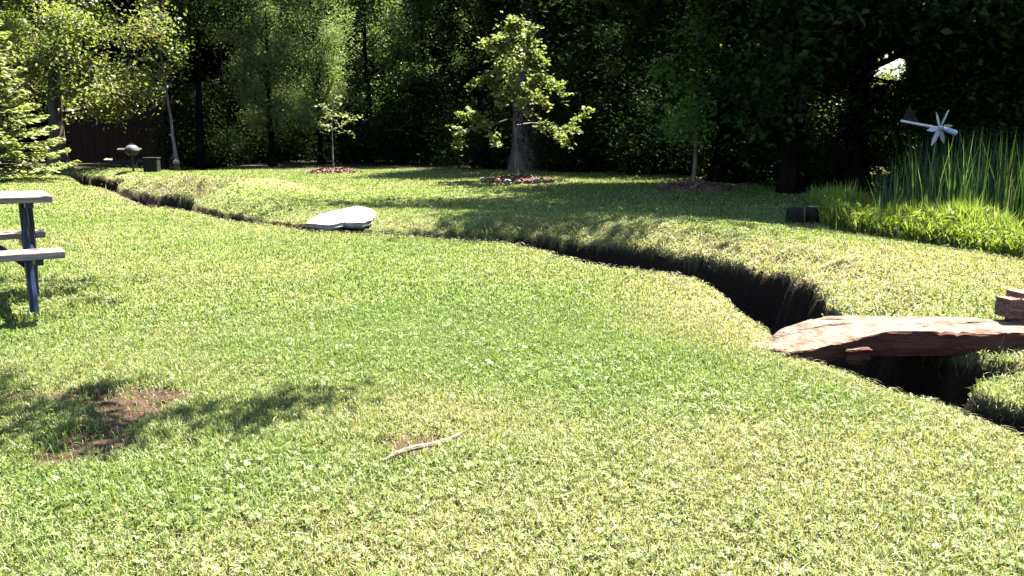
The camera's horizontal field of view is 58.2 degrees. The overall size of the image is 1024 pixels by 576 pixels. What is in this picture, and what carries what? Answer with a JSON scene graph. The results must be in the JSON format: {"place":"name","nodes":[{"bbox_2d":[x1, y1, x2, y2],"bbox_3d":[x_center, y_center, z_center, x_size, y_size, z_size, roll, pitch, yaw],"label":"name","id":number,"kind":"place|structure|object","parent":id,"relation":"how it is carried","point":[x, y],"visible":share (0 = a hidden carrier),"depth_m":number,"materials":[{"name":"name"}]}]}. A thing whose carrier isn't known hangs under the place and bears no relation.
{"place":"outdoors","nodes":[
{"label":"outdoors","id":0,"kind":"place"},
{"bbox_2d":[0,154,1023,575],"bbox_3d":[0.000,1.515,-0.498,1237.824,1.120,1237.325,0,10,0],"label":"lawn","id":1,"kind":"structure","parent":0,"point":[772,302],"depth_m":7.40,"materials":[{"name":"plant"}]},
{"bbox_2d":[0,0,43,160],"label":"willow tree","id":2,"kind":"object","parent":1,"relation":"on","point":[1,116],"visible":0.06,"depth_m":35.03,"materials":[{"name":"green plant"}]},
{"bbox_2d":[0,190,65,315],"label":"picnic table","id":3,"kind":"object","parent":1,"relation":"on","point":[30,257],"visible":0.97,"depth_m":6.30,"materials":[{"name":"grey wood"}]},
{"bbox_2d":[0,19,80,177],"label":"spruce tree","id":4,"kind":"object","parent":1,"relation":"on","point":[7,136],"visible":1,"depth_m":21.84,"materials":[{"name":"green plant"}]},
{"bbox_2d":[0,0,208,173],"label":"deciduous tree","id":5,"kind":"object","parent":1,"relation":"on","point":[60,40],"visible":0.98,"depth_m":26.52,"materials":[{"name":"green plant"}]},
{"bbox_2d":[47,85,187,167],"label":"shed","id":6,"kind":"structure","parent":1,"relation":"on","point":[86,141],"depth_m":34.33,"materials":[{"name":"brown wood"}]},
{"bbox_2d":[104,148,142,168],"bbox_3d":[-12.539,-4.162,30.234,1.560,0.838,1.870,-4,11,-22],"label":"picnic table","id":7,"kind":"object","parent":1,"relation":"on","point":[124,160],"visible":0.56,"depth_m":29.52,"materials":[{"name":"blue wood"}]},
{"bbox_2d":[125,143,139,171],"bbox_3d":[-9.811,-3.328,23.794,0.366,0.825,0.366,-2,10,-11],"label":"grill","id":8,"kind":"object","parent":1,"relation":"on","point":[132,150],"visible":0.96,"depth_m":23.66,"materials":[{"name":"silver metal"}]},
{"bbox_2d":[142,157,160,171],"bbox_3d":[-9.545,-3.268,24.375,0.390,0.380,0.370,-1,10,-6],"label":"storage box","id":9,"kind":"object","parent":1,"relation":"on","point":[151,164],"visible":0.91,"depth_m":24.22,"materials":[{"name":"plastic"}]},
{"bbox_2d":[129,0,192,170],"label":"birch tree","id":10,"kind":"object","parent":1,"relation":"on","point":[147,3],"visible":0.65,"depth_m":28.28,"materials":[{"name":"green plant"}]},
{"bbox_2d":[126,49,210,146],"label":"shrub","id":11,"kind":"object","parent":1,"relation":"on","point":[178,80],"visible":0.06,"depth_m":35.70,"materials":[{"name":"green plant"}]},
{"bbox_2d":[173,159,179,170],"bbox_3d":[-10.212,-3.627,27.993,0.200,0.580,0.195,0,10,0],"label":"short post","id":12,"kind":"object","parent":1,"relation":"on","point":[176,163],"visible":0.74,"depth_m":27.92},
{"bbox_2d":[130,77,263,167],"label":"shrub","id":13,"kind":"object","parent":1,"relation":"on","point":[189,152],"visible":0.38,"depth_m":33.70,"materials":[{"name":"green plant"}]},
{"bbox_2d":[153,0,250,170],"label":"shade maple","id":14,"kind":"object","parent":1,"relation":"on","point":[200,162],"visible":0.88,"depth_m":28.83,"materials":[{"name":"green plant"}]},
{"bbox_2d":[127,0,319,167],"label":"elm tree","id":15,"kind":"object","parent":1,"relation":"on","point":[213,107],"visible":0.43,"depth_m":33.87,"materials":[{"name":"green plant"}]},
{"bbox_2d":[191,107,267,167],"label":"shrub","id":16,"kind":"object","parent":1,"relation":"on","point":[238,153],"visible":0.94,"depth_m":32.25,"materials":[{"name":"green plant"}]},
{"bbox_2d":[200,0,320,166],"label":"willow tree","id":17,"kind":"object","parent":1,"relation":"on","point":[251,95],"visible":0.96,"depth_m":29.58,"materials":[{"name":"green plant"}]},
{"bbox_2d":[207,70,342,162],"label":"shrub","id":18,"kind":"object","parent":1,"relation":"on","point":[284,151],"visible":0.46,"depth_m":33.62,"materials":[{"name":"green plant"}]},
{"bbox_2d":[245,0,375,165],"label":"willow tree","id":19,"kind":"object","parent":1,"relation":"on","point":[310,117],"visible":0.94,"depth_m":30.19,"materials":[{"name":"green plant"}]},
{"bbox_2d":[306,166,361,173],"bbox_3d":[-4.990,-3.295,25.814,1.578,0.249,1.219,0,10,0],"label":"mulch mound","id":20,"kind":"object","parent":1,"relation":"on","point":[338,169],"visible":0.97,"depth_m":25.57,"materials":[{"name":"brown wood"}]},
{"bbox_2d":[314,95,362,167],"bbox_3d":[-5.005,-4.337,26.307,1.242,2.314,1.428,-5,11,-26],"label":"sapling tree","id":21,"kind":"object","parent":20,"relation":"on","point":[337,98],"visible":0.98,"depth_m":26.10,"materials":[{"name":"green plant"}]},
{"bbox_2d":[306,206,376,229],"bbox_3d":[-2.208,-0.946,12.319,0.867,0.153,1.906,0,10,0],"label":"flat stone","id":22,"kind":"object","parent":1,"relation":"on","point":[359,217],"visible":0.98,"depth_m":11.83,"materials":[{"name":"grey stone"}]},
{"bbox_2d":[280,53,425,165],"bbox_3d":[-5.492,-6.509,33.473,5.824,3.993,5.600,-5,11,-27],"label":"shrub","id":23,"kind":"object","parent":1,"relation":"on","point":[340,151],"visible":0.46,"depth_m":32.91,"materials":[{"name":"green plant"}]},
{"bbox_2d":[284,0,445,161],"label":"ash tree","id":24,"kind":"object","parent":1,"relation":"on","point":[365,56],"visible":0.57,"depth_m":33.41,"materials":[{"name":"green plant"}]},
{"bbox_2d":[324,67,473,163],"bbox_3d":[-3.337,-6.104,32.659,5.193,3.465,5.797,4,11,20],"label":"shrub","id":25,"kind":"object","parent":1,"relation":"on","point":[396,151],"visible":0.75,"depth_m":31.71,"materials":[{"name":"green plant"}]},
{"bbox_2d":[382,430,465,461],"bbox_3d":[-0.343,0.621,3.618,0.026,0.036,0.438,9,13,43],"label":"fallen stick","id":26,"kind":"object","parent":1,"relation":"on","point":[415,447],"visible":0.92,"depth_m":3.59,"materials":[{"name":"beige wood"}]},
{"bbox_2d":[344,47,512,167],"bbox_3d":[-2.144,-6.280,32.090,5.600,3.993,5.824,8,13,38],"label":"shrub","id":27,"kind":"object","parent":1,"relation":"on","point":[436,158],"visible":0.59,"depth_m":31.45,"materials":[{"name":"green plant"}]},
{"bbox_2d":[352,0,511,162],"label":"ash tree","id":28,"kind":"object","parent":1,"relation":"on","point":[423,8],"visible":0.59,"depth_m":32.22,"materials":[{"name":"green plant"}]},
{"bbox_2d":[386,0,586,148],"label":"elm tree","id":29,"kind":"object","parent":1,"relation":"on","point":[451,25],"visible":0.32,"depth_m":32.58,"materials":[{"name":"green plant"}]},
{"bbox_2d":[423,88,554,169],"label":"shrub","id":30,"kind":"object","parent":1,"relation":"on","point":[486,156],"visible":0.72,"depth_m":28.10,"materials":[{"name":"green plant"}]},
{"bbox_2d":[484,178,496,183],"bbox_3d":[-0.480,-2.449,21.142,0.314,0.178,0.242,-8,13,-38],"label":"border stone","id":31,"kind":"object","parent":1,"relation":"on","point":[489,180],"visible":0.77,"depth_m":21.05,"materials":[{"name":"grey stone"}]},
{"bbox_2d":[493,178,502,183],"bbox_3d":[-0.316,-2.433,21.017,0.205,0.155,0.247,7,12,34],"label":"border stone","id":32,"kind":"object","parent":1,"relation":"on","point":[497,180],"visible":0.8,"depth_m":20.93,"materials":[{"name":"beige stone"}]},
{"bbox_2d":[0,0,1008,160],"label":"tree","id":33,"kind":"object","parent":1,"relation":"on","point":[205,68],"visible":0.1,"depth_m":38.40,"materials":[{"name":"green plant"}]},
{"bbox_2d":[503,179,511,183],"bbox_3d":[-0.099,-2.415,20.929,0.160,0.137,0.225,3,10,17],"label":"border stone","id":34,"kind":"object","parent":1,"relation":"on","point":[507,181],"visible":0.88,"depth_m":20.85,"materials":[{"name":"grey stone"}]},
{"bbox_2d":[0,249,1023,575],"bbox_3d":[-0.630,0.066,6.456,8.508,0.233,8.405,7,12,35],"label":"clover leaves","id":35,"kind":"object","parent":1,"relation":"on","point":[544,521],"visible":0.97,"depth_m":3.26,"materials":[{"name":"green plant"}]},
{"bbox_2d":[445,11,594,174],"bbox_3d":[0.378,-4.433,21.774,3.784,4.065,2.391,-9,13,-41],"label":"young maple","id":36,"kind":"object","parent":1,"relation":"on","point":[518,38],"visible":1,"depth_m":21.28,"materials":[{"name":"green plant"}]},
{"bbox_2d":[494,174,545,183],"bbox_3d":[0.142,-2.547,21.560,1.687,0.269,1.307,0,10,0],"label":"mulch mound","id":37,"kind":"object","parent":1,"relation":"on","point":[521,177],"visible":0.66,"depth_m":21.34,"materials":[{"name":"brown wood"}]},
{"bbox_2d":[523,179,531,183],"bbox_3d":[0.370,-2.407,20.922,0.195,0.145,0.223,-3,10,-15],"label":"border stone","id":38,"kind":"object","parent":1,"relation":"on","point":[527,181],"visible":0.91,"depth_m":20.84,"materials":[{"name":"orange stone"}]},
{"bbox_2d":[532,179,541,183],"bbox_3d":[0.584,-2.420,20.996,0.185,0.143,0.229,-6,12,-32],"label":"border stone","id":39,"kind":"object","parent":1,"relation":"on","point":[536,181],"visible":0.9,"depth_m":20.93,"materials":[{"name":"grey stone"}]},
{"bbox_2d":[456,0,624,170],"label":"old tree","id":40,"kind":"object","parent":1,"relation":"on","point":[518,7],"visible":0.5,"depth_m":27.14,"materials":[{"name":"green plant"}]},
{"bbox_2d":[517,104,625,172],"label":"shrub","id":41,"kind":"object","parent":1,"relation":"on","point":[557,165],"visible":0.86,"depth_m":25.94,"materials":[{"name":"green plant"}]},
{"bbox_2d":[469,0,687,164],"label":"elm tree","id":42,"kind":"object","parent":1,"relation":"on","point":[561,61],"visible":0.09,"depth_m":30.41,"materials":[{"name":"green plant"}]},
{"bbox_2d":[494,43,708,171],"bbox_3d":[2.598,-5.264,26.310,5.600,3.993,5.824,10,14,44],"label":"shrub","id":43,"kind":"object","parent":1,"relation":"on","point":[608,117],"visible":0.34,"depth_m":26.05,"materials":[{"name":"green plant"}]},
{"bbox_2d":[512,0,703,165],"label":"oak tree","id":44,"kind":"object","parent":1,"relation":"on","point":[575,67],"visible":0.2,"depth_m":26.12,"materials":[{"name":"green plant"}]},
{"bbox_2d":[557,87,715,175],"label":"shrub","id":45,"kind":"object","parent":1,"relation":"on","point":[637,159],"visible":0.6,"depth_m":24.50,"materials":[{"name":"green plant"}]},
{"bbox_2d":[593,52,716,175],"bbox_3d":[4.469,-4.768,24.516,5.040,3.594,5.242,-2,10,-11],"label":"shrub","id":46,"kind":"object","parent":1,"relation":"on","point":[683,166],"visible":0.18,"depth_m":23.78,"materials":[{"name":"green plant"}]},
{"bbox_2d":[633,0,748,182],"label":"forked tree","id":47,"kind":"object","parent":1,"relation":"on","point":[676,126],"visible":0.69,"depth_m":18.52,"materials":[{"name":"green plant"}]},
{"bbox_2d":[650,180,737,191],"bbox_3d":[3.741,-2.089,18.962,1.864,0.283,1.534,0,10,0],"label":"mulch mound","id":48,"kind":"object","parent":1,"relation":"on","point":[699,185],"visible":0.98,"depth_m":18.65,"materials":[{"name":"brown wood"}]},
{"bbox_2d":[448,223,1023,391],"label":"bank grass","id":49,"kind":"structure","parent":1,"relation":"on","point":[635,242],"depth_m":8.16,"materials":[{"name":"green plant"}]},
{"bbox_2d":[567,0,935,183],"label":"oak tree","id":50,"kind":"object","parent":1,"relation":"on","point":[636,52],"visible":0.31,"depth_m":20.44,"materials":[{"name":"green plant"}]},
{"bbox_2d":[631,93,874,183],"bbox_3d":[5.333,-3.922,21.062,4.721,3.150,5.270,-4,11,-21],"label":"shrub","id":51,"kind":"object","parent":1,"relation":"on","point":[747,178],"visible":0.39,"depth_m":20.98,"materials":[{"name":"green plant"}]},
{"bbox_2d":[504,0,1023,193],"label":"elm tree","id":52,"kind":"object","parent":1,"relation":"on","point":[791,172],"visible":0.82,"depth_m":15.30,"materials":[{"name":"green plant"}]},
{"bbox_2d":[785,207,803,223],"bbox_3d":[3.758,-0.941,12.229,0.250,0.259,0.246,-3,10,-14],"label":"cut log","id":53,"kind":"object","parent":1,"relation":"on","point":[794,215],"visible":0.81,"depth_m":12.13,"materials":[{"name":"brown wood"}]},
{"bbox_2d":[703,55,912,186],"bbox_3d":[7.017,-4.159,21.079,5.242,3.594,5.040,-3,10,-19],"label":"shrub","id":54,"kind":"object","parent":1,"relation":"on","point":[779,132],"visible":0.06,"depth_m":20.61,"materials":[{"name":"green plant"}]},
{"bbox_2d":[805,206,821,223],"bbox_3d":[4.032,-0.952,12.250,0.262,0.279,0.258,-1,10,-7],"label":"cut log","id":55,"kind":"object","parent":1,"relation":"on","point":[811,213],"visible":0.62,"depth_m":12.15,"materials":[{"name":"brown wood"}]},
{"bbox_2d":[730,85,917,189],"bbox_3d":[6.498,-3.336,19.424,4.216,2.520,3.777,-6,11,-29],"label":"shrub","id":56,"kind":"object","parent":1,"relation":"on","point":[830,165],"visible":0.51,"depth_m":19.08,"materials":[{"name":"green plant"}]},
{"bbox_2d":[699,0,1021,191],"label":"oak tree","id":57,"kind":"object","parent":1,"relation":"on","point":[853,169],"visible":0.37,"depth_m":17.66,"materials":[{"name":"green plant"}]},
{"bbox_2d":[758,0,968,194],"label":"poplar tree","id":58,"kind":"object","parent":1,"relation":"on","point":[877,5],"visible":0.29,"depth_m":16.91,"materials":[{"name":"green plant"}]},
{"bbox_2d":[810,52,916,163],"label":"bright shrub","id":59,"kind":"object","parent":1,"relation":"on","point":[888,75],"visible":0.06,"depth_m":31.15,"materials":[{"name":"green plant"}]},
{"bbox_2d":[733,1,1023,153],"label":"elm tree","id":60,"kind":"object","parent":1,"relation":"on","point":[1019,69],"visible":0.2,"depth_m":16.81,"materials":[{"name":"green plant"}]},
{"bbox_2d":[748,315,1023,364],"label":"stone bridge","id":61,"kind":"structure","parent":1,"relation":"on","point":[856,340],"depth_m":5.07,"materials":[{"name":"stone"}]},
{"bbox_2d":[994,289,1023,322],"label":"rock","id":62,"kind":"object","parent":61,"relation":"on","point":[1009,304],"visible":0.99,"depth_m":5.30,"materials":[{"name":"brown stone"}]},
{"bbox_2d":[869,113,922,187],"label":"shrub","id":63,"kind":"object","parent":1,"relation":"on","point":[905,157],"visible":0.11,"depth_m":19.23,"materials":[{"name":"green plant"}]},
{"bbox_2d":[798,178,1023,259],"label":"leafy plants","id":64,"kind":"object","parent":1,"relation":"on","point":[966,227],"visible":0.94,"depth_m":10.10,"materials":[{"name":"green plant"}]},
{"bbox_2d":[900,105,957,196],"bbox_3d":[5.380,-1.513,11.945,0.669,1.696,0.339,2,10,13],"label":"garden windmill","id":65,"kind":"object","parent":1,"relation":"on","point":[910,117],"visible":0.99,"depth_m":11.88,"materials":[{"name":"silver metal"}]},
{"bbox_2d":[851,62,1023,199],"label":"shrub","id":66,"kind":"object","parent":1,"relation":"on","point":[1013,125],"visible":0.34,"depth_m":15.49,"materials":[{"name":"green plant"}]},
{"bbox_2d":[873,1,1005,142],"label":"oak tree","id":67,"kind":"object","parent":1,"relation":"on","point":[967,83],"visible":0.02,"depth_m":23.85,"materials":[{"name":"green plant"}]},
{"bbox_2d":[861,127,1023,235],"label":"reed bed","id":68,"kind":"object","parent":1,"relation":"on","point":[1010,196],"visible":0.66,"depth_m":11.49,"materials":[{"name":"green plant"}]},
{"bbox_2d":[870,23,1023,199],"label":"shrub","id":69,"kind":"object","parent":1,"relation":"on","point":[946,102],"visible":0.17,"depth_m":16.19,"materials":[{"name":"green plant"}]},
{"bbox_2d":[988,332,1005,378],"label":"dry stalk","id":70,"kind":"object","parent":1,"relation":"on","point":[997,355],"visible":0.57,"depth_m":4.92,"materials":[{"name":"brown plant"}]},
{"bbox_2d":[878,54,904,78],"label":"sky","id":71,"kind":"structure","parent":0,"point":[895,62],"materials":[{"name":"white"}]}
]}

